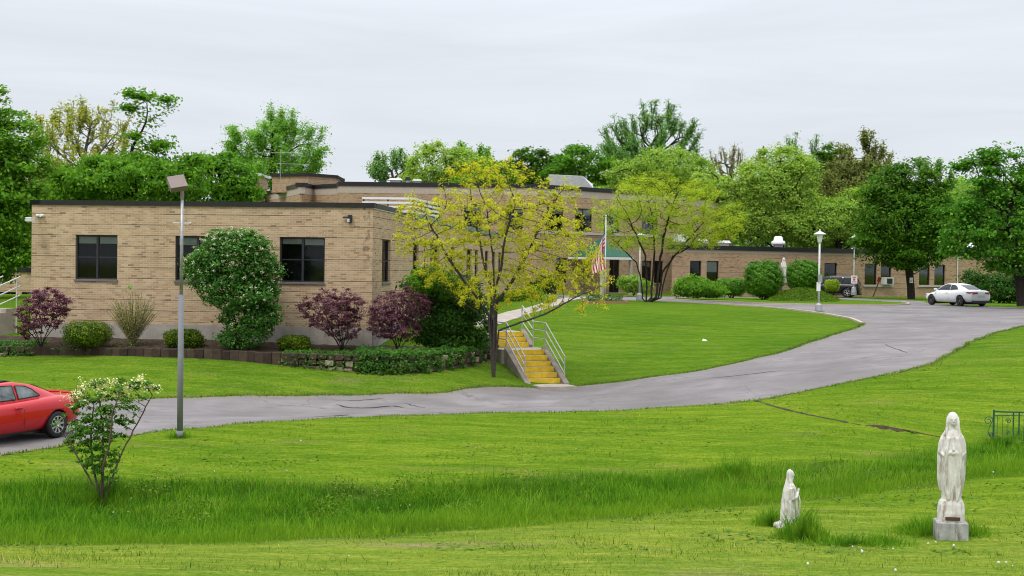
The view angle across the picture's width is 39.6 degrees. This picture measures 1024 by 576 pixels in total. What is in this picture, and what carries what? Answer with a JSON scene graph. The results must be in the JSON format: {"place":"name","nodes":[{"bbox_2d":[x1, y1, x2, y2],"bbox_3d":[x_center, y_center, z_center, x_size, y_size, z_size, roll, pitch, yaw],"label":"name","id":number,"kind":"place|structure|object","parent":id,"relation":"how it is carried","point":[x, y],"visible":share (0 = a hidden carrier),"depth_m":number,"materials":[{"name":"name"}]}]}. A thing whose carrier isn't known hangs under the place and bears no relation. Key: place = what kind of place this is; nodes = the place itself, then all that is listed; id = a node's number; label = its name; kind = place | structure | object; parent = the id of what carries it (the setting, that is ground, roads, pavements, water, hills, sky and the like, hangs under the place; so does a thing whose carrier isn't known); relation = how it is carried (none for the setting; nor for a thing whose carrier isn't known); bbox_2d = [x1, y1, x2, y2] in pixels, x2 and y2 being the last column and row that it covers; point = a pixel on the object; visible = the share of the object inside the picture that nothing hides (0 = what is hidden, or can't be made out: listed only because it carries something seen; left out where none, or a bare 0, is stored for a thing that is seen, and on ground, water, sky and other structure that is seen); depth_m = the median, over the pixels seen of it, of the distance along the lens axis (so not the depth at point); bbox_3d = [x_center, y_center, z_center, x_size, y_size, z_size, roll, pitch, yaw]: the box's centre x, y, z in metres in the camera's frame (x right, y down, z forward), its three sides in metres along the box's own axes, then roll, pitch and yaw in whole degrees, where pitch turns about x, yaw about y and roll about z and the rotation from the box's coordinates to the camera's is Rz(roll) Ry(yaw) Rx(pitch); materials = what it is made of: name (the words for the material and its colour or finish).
{"place":"outdoors","nodes":[
{"label":"outdoors","id":0,"kind":"place"},
{"bbox_2d":[0,293,1023,575],"bbox_3d":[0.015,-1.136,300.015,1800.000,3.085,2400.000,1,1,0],"label":"ground","id":1,"kind":"structure","parent":0,"point":[678,333],"depth_m":33.77,"materials":[{"name":"green plant"}]},
{"bbox_2d":[0,276,20,334],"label":"side stairs","id":2,"kind":"structure","parent":1,"relation":"on","point":[7,322],"depth_m":53.55,"materials":[{"name":"concrete"}]},
{"bbox_2d":[0,267,30,293],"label":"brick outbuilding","id":3,"kind":"structure","parent":1,"relation":"on","point":[24,281],"depth_m":84.01,"materials":[{"name":"beige brick"}]},
{"bbox_2d":[0,84,77,283],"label":"maple tree","id":4,"kind":"object","parent":1,"relation":"on","point":[17,165],"visible":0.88,"depth_m":65.31,"materials":[{"name":"green plant"}]},
{"bbox_2d":[21,93,146,193],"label":"spring tree","id":5,"kind":"object","parent":1,"relation":"on","point":[82,117],"visible":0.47,"depth_m":97.17,"materials":[{"name":"green plant"}]},
{"bbox_2d":[44,458,152,509],"bbox_3d":[-7.727,3.772,27.926,2.971,1.125,3.614,1,1,41],"label":"grass tuft","id":6,"kind":"object","parent":1,"relation":"on","point":[94,493],"visible":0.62,"depth_m":27.89,"materials":[{"name":"green plant"}]},
{"bbox_2d":[50,373,162,502],"bbox_3d":[-7.923,2.957,27.933,2.120,2.608,0.945,1,1,0],"label":"blossoming sapling","id":7,"kind":"object","parent":1,"relation":"on","point":[100,427],"visible":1,"depth_m":27.86,"materials":[{"name":"green plant"}]},
{"bbox_2d":[29,85,220,215],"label":"maple tree","id":8,"kind":"object","parent":1,"relation":"on","point":[92,178],"visible":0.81,"depth_m":73.64,"materials":[{"name":"green plant"}]},
{"bbox_2d":[167,174,191,437],"bbox_3d":[-8.004,0.495,34.075,0.562,6.452,0.381,0,1,-24],"label":"lamp post","id":9,"kind":"object","parent":1,"relation":"on","point":[176,183],"visible":0.94,"depth_m":34.01,"materials":[{"name":"grey metal"}]},
{"bbox_2d":[0,336,453,355],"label":"planting bed","id":10,"kind":"object","parent":1,"relation":"on","point":[214,344],"visible":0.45,"depth_m":50.51,"materials":[{"name":"soil"}]},
{"bbox_2d":[11,286,74,346],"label":"purple shrub","id":11,"kind":"object","parent":10,"relation":"on","point":[35,325],"visible":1,"depth_m":49.69,"materials":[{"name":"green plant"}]},
{"bbox_2d":[59,319,114,351],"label":"clipped boxwood","id":12,"kind":"object","parent":10,"relation":"on","point":[86,334],"visible":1,"depth_m":49.16,"materials":[{"name":"green plant"}]},
{"bbox_2d":[107,285,161,346],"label":"forsythia shrub","id":13,"kind":"object","parent":10,"relation":"on","point":[131,329],"visible":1,"depth_m":49.79,"materials":[{"name":"green plant"}]},
{"bbox_2d":[161,328,206,348],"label":"clipped boxwood","id":14,"kind":"object","parent":10,"relation":"on","point":[193,338],"visible":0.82,"depth_m":49.41,"materials":[{"name":"green plant"}]},
{"bbox_2d":[12,340,376,351],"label":"bed weeds","id":15,"kind":"object","parent":10,"relation":"on","point":[349,346],"visible":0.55,"depth_m":49.63,"materials":[{"name":"green plant"}]},
{"bbox_2d":[177,226,291,348],"bbox_3d":[-9.623,-0.038,49.289,3.943,4.312,3.172,1,1,0],"label":"viburnum shrub","id":16,"kind":"object","parent":10,"relation":"on","point":[255,306],"visible":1,"depth_m":48.75,"materials":[{"name":"green plant"}]},
{"bbox_2d":[0,339,498,375],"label":"ground ivy","id":17,"kind":"object","parent":10,"relation":"on","point":[406,352],"visible":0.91,"depth_m":47.97,"materials":[{"name":"green plant"}]},
{"bbox_2d":[276,334,311,349],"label":"clipped boxwood","id":18,"kind":"object","parent":10,"relation":"on","point":[284,342],"visible":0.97,"depth_m":49.22,"materials":[{"name":"green plant"}]},
{"bbox_2d":[294,286,366,349],"bbox_3d":[-6.263,1.069,49.583,2.275,2.296,2.244,1,1,37],"label":"purple shrub","id":19,"kind":"object","parent":10,"relation":"on","point":[329,306],"visible":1,"depth_m":49.34,"materials":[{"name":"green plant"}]},
{"bbox_2d":[364,285,433,349],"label":"purple shrub","id":20,"kind":"object","parent":10,"relation":"on","point":[388,319],"visible":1,"depth_m":49.43,"materials":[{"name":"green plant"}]},
{"bbox_2d":[402,265,465,336],"bbox_3d":[-2.670,0.701,50.694,2.528,3.118,2.068,1,1,0],"label":"tree","id":21,"kind":"object","parent":10,"relation":"on","point":[413,277],"visible":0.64,"depth_m":50.22,"materials":[{"name":"green plant"}]},
{"bbox_2d":[395,265,498,347],"bbox_3d":[-2.343,0.732,51.201,3.417,3.234,3.125,1,1,39],"label":"evergreen shrub","id":22,"kind":"object","parent":10,"relation":"on","point":[452,328],"visible":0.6,"depth_m":50.63,"materials":[{"name":"green plant"}]},
{"bbox_2d":[184,147,271,201],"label":"maple tree","id":23,"kind":"object","parent":1,"relation":"on","point":[231,185],"visible":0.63,"depth_m":78.96,"materials":[{"name":"green plant"}]},
{"bbox_2d":[0,346,489,372],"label":"stone edging","id":24,"kind":"object","parent":1,"relation":"on","point":[273,358],"visible":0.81,"depth_m":48.36,"materials":[{"name":"grey stone"}]},
{"bbox_2d":[30,200,517,346],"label":"brick building","id":25,"kind":"structure","parent":1,"relation":"on","point":[93,259],"depth_m":51.78,"materials":[{"name":"brick"}]},
{"bbox_2d":[74,235,117,281],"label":"window","id":26,"kind":"structure","parent":25,"relation":"in","point":[96,255],"depth_m":53.06,"materials":[{"name":"black glass"}]},
{"bbox_2d":[174,236,217,282],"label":"window","id":27,"kind":"structure","parent":25,"relation":"in","point":[189,242],"depth_m":51.80,"materials":[{"name":"black glass"}]},
{"bbox_2d":[278,237,324,284],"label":"window","id":28,"kind":"structure","parent":25,"relation":"in","point":[304,257],"depth_m":52.40,"materials":[{"name":"black glass"}]},
{"bbox_2d":[382,239,391,284],"bbox_3d":[-4.809,-0.981,53.712,0.220,1.694,1.791,1,1,5],"label":"window","id":29,"kind":"structure","parent":25,"relation":"in","point":[384,242],"depth_m":54.18,"materials":[{"name":"black glass"}]},
{"bbox_2d":[362,197,439,216],"bbox_3d":[-3.729,-3.214,58.065,1.858,0.758,5.795,1,1,28],"label":"roof screen","id":30,"kind":"object","parent":25,"relation":"on","point":[388,202],"visible":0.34,"depth_m":55.91,"materials":[{"name":"white paint"}]},
{"bbox_2d":[216,99,334,189],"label":"poplar tree","id":31,"kind":"object","parent":1,"relation":"on","point":[280,127],"visible":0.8,"depth_m":148.81,"materials":[{"name":"green plant"}]},
{"bbox_2d":[120,469,601,525],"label":"ditch weeds","id":32,"kind":"object","parent":1,"relation":"on","point":[205,513],"visible":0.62,"depth_m":28.23,"materials":[{"name":"green plant"}]},
{"bbox_2d":[364,145,409,181],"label":"spring tree","id":33,"kind":"object","parent":1,"relation":"on","point":[379,169],"visible":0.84,"depth_m":148.92,"materials":[{"name":"green plant"}]},
{"bbox_2d":[276,454,596,502],"bbox_3d":[-1.434,3.857,28.836,12.663,0.955,3.227,1,1,0],"label":"grass tuft","id":34,"kind":"object","parent":1,"relation":"on","point":[447,483],"visible":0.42,"depth_m":28.99,"materials":[{"name":"green plant"}]},
{"bbox_2d":[386,137,493,182],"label":"leafy tree","id":35,"kind":"object","parent":1,"relation":"on","point":[432,172],"visible":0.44,"depth_m":143.55,"materials":[{"name":"green plant"}]},
{"bbox_2d":[78,320,865,399],"bbox_3d":[3.913,2.344,58.743,15.984,2.225,58.608,1,1,32],"label":"turf fringe","id":36,"kind":"object","parent":1,"relation":"on","point":[647,376],"visible":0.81,"depth_m":47.96,"materials":[{"name":"green plant"}]},
{"bbox_2d":[454,139,495,166],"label":"spring tree","id":37,"kind":"object","parent":1,"relation":"on","point":[485,151],"visible":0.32,"depth_m":160.16,"materials":[{"name":"green plant"}]},
{"bbox_2d":[444,160,525,183],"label":"leafy tree","id":38,"kind":"object","parent":1,"relation":"on","point":[456,179],"visible":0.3,"depth_m":138.62,"materials":[{"name":"green plant"}]},
{"bbox_2d":[454,462,520,496],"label":"grass tuft","id":39,"kind":"object","parent":1,"relation":"on","point":[475,484],"visible":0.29,"depth_m":28.95,"materials":[{"name":"green plant"}]},
{"bbox_2d":[265,181,731,293],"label":"two storey building","id":40,"kind":"structure","parent":1,"relation":"on","point":[346,192],"depth_m":115.11,"materials":[{"name":"brown brick"}]},
{"bbox_2d":[270,173,344,193],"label":"roof penthouse","id":41,"kind":"object","parent":40,"relation":"on","point":[287,179],"visible":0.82,"depth_m":119.86,"materials":[{"name":"brown brick"}]},
{"bbox_2d":[546,207,562,231],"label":"window","id":42,"kind":"structure","parent":40,"relation":"in","point":[558,226],"depth_m":114.29,"materials":[{"name":"black glass"}]},
{"bbox_2d":[548,174,592,187],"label":"roof hood","id":43,"kind":"object","parent":40,"relation":"on","point":[580,181],"visible":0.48,"depth_m":117.72,"materials":[{"name":"metal"}]},
{"bbox_2d":[575,208,592,232],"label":"window","id":44,"kind":"structure","parent":40,"relation":"in","point":[586,213],"depth_m":116.49,"materials":[{"name":"black glass"}]},
{"bbox_2d":[609,260,618,292],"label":"window","id":45,"kind":"structure","parent":40,"relation":"in","point":[614,264],"depth_m":118.75,"materials":[{"name":"glass"}]},
{"bbox_2d":[391,155,614,377],"bbox_3d":[-0.357,-0.746,48.950,7.592,7.722,3.746,1,1,0],"label":"flowering tree","id":46,"kind":"object","parent":1,"relation":"on","point":[493,305],"visible":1,"depth_m":48.72,"materials":[{"name":"yellow plant"}]},
{"bbox_2d":[0,423,1023,545],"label":"long grass","id":47,"kind":"structure","parent":1,"relation":"on","point":[43,523],"depth_m":26.95,"materials":[{"name":"green plant"}]},
{"bbox_2d":[0,324,1023,455],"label":"turf fringe","id":48,"kind":"object","parent":1,"relation":"on","point":[966,343],"visible":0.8,"depth_m":41.55,"materials":[{"name":"green plant"}]},
{"bbox_2d":[1,367,1023,555],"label":"lawn weeds","id":49,"kind":"object","parent":1,"relation":"on","point":[709,534],"visible":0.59,"depth_m":24.15,"materials":[{"name":"green plant"}]},
{"bbox_2d":[10,163,1023,251],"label":"distant woods","id":50,"kind":"object","parent":1,"relation":"on","point":[954,190],"depth_m":174.18,"materials":[{"name":"green plant"}]},
{"bbox_2d":[492,286,546,301],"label":"entrance shrub","id":51,"kind":"object","parent":1,"relation":"on","point":[523,296],"visible":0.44,"depth_m":87.70,"materials":[{"name":"green plant"}]},
{"bbox_2d":[483,305,576,390],"bbox_3d":[0.459,2.516,51.870,1.900,3.655,6.400,0,1,-21],"label":"outdoor stairs","id":52,"kind":"structure","parent":1,"relation":"on","point":[521,357],"depth_m":51.02,"materials":[{"name":"yellow paint"}]},
{"bbox_2d":[501,146,563,184],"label":"leafy tree","id":53,"kind":"object","parent":1,"relation":"on","point":[521,155],"visible":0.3,"depth_m":146.75,"materials":[{"name":"green plant"}]},
{"bbox_2d":[526,274,558,294],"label":"entrance shrub","id":54,"kind":"object","parent":1,"relation":"on","point":[550,291],"visible":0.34,"depth_m":103.61,"materials":[{"name":"green plant"}]},
{"bbox_2d":[529,140,621,187],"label":"leafy tree","id":55,"kind":"object","parent":1,"relation":"on","point":[567,163],"visible":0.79,"depth_m":143.64,"materials":[{"name":"green plant"}]},
{"bbox_2d":[568,238,633,294],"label":"entrance awning","id":56,"kind":"object","parent":1,"relation":"on","point":[613,254],"visible":0.54,"depth_m":113.31,"materials":[{"name":"green paint"}]},
{"bbox_2d":[581,294,628,302],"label":"flower bed border","id":57,"kind":"object","parent":1,"relation":"on","point":[607,300],"visible":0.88,"depth_m":85.80,"materials":[{"name":"green plant"}]},
{"bbox_2d":[604,215,606,300],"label":"flagpole","id":58,"kind":"object","parent":1,"relation":"on","point":[605,258],"visible":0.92,"depth_m":86.10,"materials":[{"name":"silver metal"}]},
{"bbox_2d":[591,227,604,273],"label":"flag","id":59,"kind":"object","parent":58,"relation":"attached to","point":[596,260],"visible":0.76,"depth_m":86.13,"materials":[{"name":"fabric"}]},
{"bbox_2d":[616,274,654,295],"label":"entrance shrub","id":60,"kind":"object","parent":1,"relation":"on","point":[632,280],"visible":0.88,"depth_m":105.58,"materials":[{"name":"green plant"}]},
{"bbox_2d":[592,98,705,191],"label":"willow tree","id":61,"kind":"object","parent":1,"relation":"on","point":[630,146],"visible":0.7,"depth_m":148.98,"materials":[{"name":"green plant"}]},
{"bbox_2d":[592,144,728,196],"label":"leafy tree","id":62,"kind":"object","parent":1,"relation":"on","point":[643,166],"visible":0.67,"depth_m":140.72,"materials":[{"name":"green plant"}]},
{"bbox_2d":[585,169,751,301],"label":"ornamental tree","id":63,"kind":"object","parent":1,"relation":"on","point":[627,217],"visible":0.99,"depth_m":88.70,"materials":[{"name":"green plant"}]},
{"bbox_2d":[670,273,730,298],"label":"spreading juniper","id":64,"kind":"object","parent":1,"relation":"on","point":[684,286],"visible":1,"depth_m":98.30,"materials":[{"name":"green plant"}]},
{"bbox_2d":[684,166,759,241],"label":"leafy tree","id":65,"kind":"object","parent":1,"relation":"on","point":[723,183],"visible":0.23,"depth_m":133.72,"materials":[{"name":"green plant"}]},
{"bbox_2d":[715,277,746,297],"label":"hedge","id":66,"kind":"object","parent":1,"relation":"on","point":[735,286],"visible":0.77,"depth_m":104.23,"materials":[{"name":"green plant"}]},
{"bbox_2d":[685,442,778,487],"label":"grass tuft","id":67,"kind":"object","parent":1,"relation":"on","point":[744,468],"visible":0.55,"depth_m":30.66,"materials":[{"name":"green plant"}]},
{"bbox_2d":[706,142,759,194],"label":"bare tree","id":68,"kind":"object","parent":1,"relation":"on","point":[732,161],"visible":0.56,"depth_m":159.34,"materials":[{"name":"grey plant"}]},
{"bbox_2d":[742,259,786,299],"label":"round bush","id":69,"kind":"object","parent":1,"relation":"on","point":[762,279],"visible":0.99,"depth_m":100.16,"materials":[{"name":"green plant"}]},
{"bbox_2d":[751,490,780,527],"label":"grass tuft","id":70,"kind":"object","parent":1,"relation":"on","point":[770,519],"visible":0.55,"depth_m":22.01,"materials":[{"name":"green plant"}]},
{"bbox_2d":[716,142,855,248],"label":"leafy tree","id":71,"kind":"object","parent":1,"relation":"on","point":[789,193],"visible":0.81,"depth_m":130.40,"materials":[{"name":"green plant"}]},
{"bbox_2d":[773,469,800,527],"bbox_3d":[4.218,3.296,21.793,0.422,1.043,0.317,1,1,-4],"label":"kneeling statue","id":72,"kind":"object","parent":1,"relation":"on","point":[788,495],"visible":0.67,"depth_m":21.71,"materials":[{"name":"white stone"}]},
{"bbox_2d":[740,481,861,546],"bbox_3d":[4.079,3.293,20.939,1.755,0.885,2.351,1,1,0],"label":"grass tuft","id":73,"kind":"object","parent":1,"relation":"on","point":[791,531],"visible":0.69,"depth_m":20.74,"materials":[{"name":"green plant"}]},
{"bbox_2d":[766,287,839,301],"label":"wild grass mound","id":74,"kind":"object","parent":1,"relation":"on","point":[809,294],"visible":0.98,"depth_m":98.42,"materials":[{"name":"green plant"}]},
{"bbox_2d":[775,132,830,247],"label":"spring tree","id":75,"kind":"object","parent":1,"relation":"on","point":[815,143],"visible":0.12,"depth_m":148.90,"materials":[{"name":"green plant"}]},
{"bbox_2d":[786,257,824,298],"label":"round bush","id":76,"kind":"object","parent":1,"relation":"on","point":[800,273],"visible":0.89,"depth_m":103.15,"materials":[{"name":"green plant"}]},
{"bbox_2d":[814,229,825,311],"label":"post lamp","id":77,"kind":"object","parent":1,"relation":"on","point":[819,234],"visible":0.98,"depth_m":77.95,"materials":[{"name":"metal"}]},
{"bbox_2d":[812,141,847,210],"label":"maple tree","id":78,"kind":"object","parent":1,"relation":"on","point":[823,154],"visible":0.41,"depth_m":141.24,"materials":[{"name":"green plant"}]},
{"bbox_2d":[784,183,878,248],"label":"leafy tree","id":79,"kind":"object","parent":1,"relation":"on","point":[839,219],"visible":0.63,"depth_m":128.67,"materials":[{"name":"green plant"}]},
{"bbox_2d":[824,279,839,295],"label":"hedge","id":80,"kind":"object","parent":1,"relation":"on","point":[832,285],"visible":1,"depth_m":105.67,"materials":[{"name":"green plant"}]},
{"bbox_2d":[817,275,861,297],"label":"black suv","id":81,"kind":"object","parent":1,"relation":"on","point":[845,288],"visible":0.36,"depth_m":113.23,"materials":[{"name":"paint"}]},
{"bbox_2d":[745,519,938,548],"bbox_3d":[4.890,3.501,19.946,4.105,0.478,2.364,1,1,-14],"label":"grass tuft","id":82,"kind":"object","parent":1,"relation":"on","point":[875,541],"visible":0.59,"depth_m":20.20,"materials":[{"name":"green plant"}]},
{"bbox_2d":[667,245,1021,296],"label":"single storey wing","id":83,"kind":"structure","parent":1,"relation":"on","point":[724,262],"depth_m":116.77,"materials":[{"name":"beige brick"}]},
{"bbox_2d":[706,261,717,281],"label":"window","id":84,"kind":"structure","parent":83,"relation":"in","point":[712,266],"depth_m":110.77,"materials":[{"name":"clear glass"}]},
{"bbox_2d":[864,264,875,284],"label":"window","id":85,"kind":"structure","parent":83,"relation":"in","point":[870,274],"depth_m":119.96,"materials":[{"name":"clear glass"}]},
{"bbox_2d":[934,265,944,284],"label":"window","id":86,"kind":"structure","parent":83,"relation":"in","point":[939,271],"depth_m":124.21,"materials":[{"name":"clear glass"}]},
{"bbox_2d":[755,400,940,436],"bbox_3d":[8.501,3.529,38.413,1.343,0.362,6.947,0,1,-33],"label":"soil channel","id":87,"kind":"object","parent":1,"relation":"on","point":[887,427],"visible":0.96,"depth_m":36.51,"materials":[{"name":"brown soil"}]},
{"bbox_2d":[810,125,896,210],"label":"spring tree","id":88,"kind":"object","parent":1,"relation":"on","point":[852,170],"visible":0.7,"depth_m":136.94,"materials":[{"name":"green plant"}]},
{"bbox_2d":[841,156,959,298],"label":"maple tree","id":89,"kind":"object","parent":1,"relation":"on","point":[912,247],"visible":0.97,"depth_m":108.60,"materials":[{"name":"green plant"}]},
{"bbox_2d":[915,156,958,194],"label":"spring tree","id":90,"kind":"object","parent":1,"relation":"on","point":[951,177],"visible":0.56,"depth_m":149.81,"materials":[{"name":"green plant"}]},
{"bbox_2d":[868,501,1018,541],"bbox_3d":[6.245,3.434,21.433,2.906,0.758,3.519,0,1,-37],"label":"grass tuft","id":91,"kind":"object","parent":1,"relation":"on","point":[924,528],"visible":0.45,"depth_m":21.22,"materials":[{"name":"green plant"}]},
{"bbox_2d":[933,412,968,540],"bbox_3d":[6.438,2.795,20.829,0.446,1.962,0.427,1,1,9],"label":"statue","id":92,"kind":"object","parent":1,"relation":"on","point":[950,522],"visible":1,"depth_m":20.70,"materials":[{"name":"grey stone"}]},
{"bbox_2d":[929,140,1023,305],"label":"maple tree","id":93,"kind":"object","parent":1,"relation":"on","point":[993,191],"visible":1,"depth_m":85.49,"materials":[{"name":"green plant"}]},
{"bbox_2d":[944,178,1023,250],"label":"leafy tree","id":94,"kind":"object","parent":1,"relation":"on","point":[992,211],"visible":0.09,"depth_m":139.64,"materials":[{"name":"green plant"}]},
{"bbox_2d":[950,267,1022,302],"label":"hedge tree","id":95,"kind":"object","parent":1,"relation":"on","point":[1005,285],"visible":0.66,"depth_m":98.40,"materials":[{"name":"green plant"}]},
{"bbox_2d":[973,431,1023,448],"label":"grass tuft","id":96,"kind":"object","parent":1,"relation":"on","point":[994,442],"visible":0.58,"depth_m":35.63,"materials":[{"name":"green plant"}]},
{"bbox_2d":[0,295,1023,455],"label":"road","id":97,"kind":"structure","parent":0,"point":[920,332],"depth_m":46.26,"materials":[{"name":"grey asphalt"}]},
{"bbox_2d":[0,380,78,436],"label":"red coupe","id":98,"kind":"object","parent":97,"relation":"on","point":[26,408],"visible":0.92,"depth_m":33.51,"materials":[{"name":"paint"}]},
{"bbox_2d":[668,298,909,305],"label":"kerb","id":99,"kind":"structure","parent":97,"relation":"on","point":[907,303],"depth_m":91.09,"materials":[{"name":"grey concrete"}]},
{"bbox_2d":[716,303,863,323],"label":"kerb","id":100,"kind":"structure","parent":97,"relation":"on","point":[852,319],"depth_m":77.68,"materials":[{"name":"grey concrete"}]},
{"bbox_2d":[926,283,989,305],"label":"white coupe","id":101,"kind":"object","parent":97,"relation":"on","point":[960,294],"visible":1,"depth_m":90.81,"materials":[{"name":"paint"}]},
{"bbox_2d":[0,0,1023,248],"label":"sky","id":102,"kind":"structure","parent":0,"point":[944,79],"materials":[{"name":"white"}]},
{"bbox_2d":[473,297,585,326],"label":"path","id":103,"kind":"structure","parent":0,"point":[507,316],"depth_m":67.76,"materials":[{"name":"concrete"}]},
{"bbox_3d":[14.014,3.928,36.266,3.200,0.090,1.055,1,1,7],"label":"footbridge deck","id":104,"kind":"object","parent":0,"visible":0},
{"bbox_2d":[984,410,1023,441],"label":"iron railing","id":105,"kind":"object","parent":104,"relation":"on","point":[1013,415],"visible":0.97,"depth_m":35.90,"materials":[{"name":"metal"}]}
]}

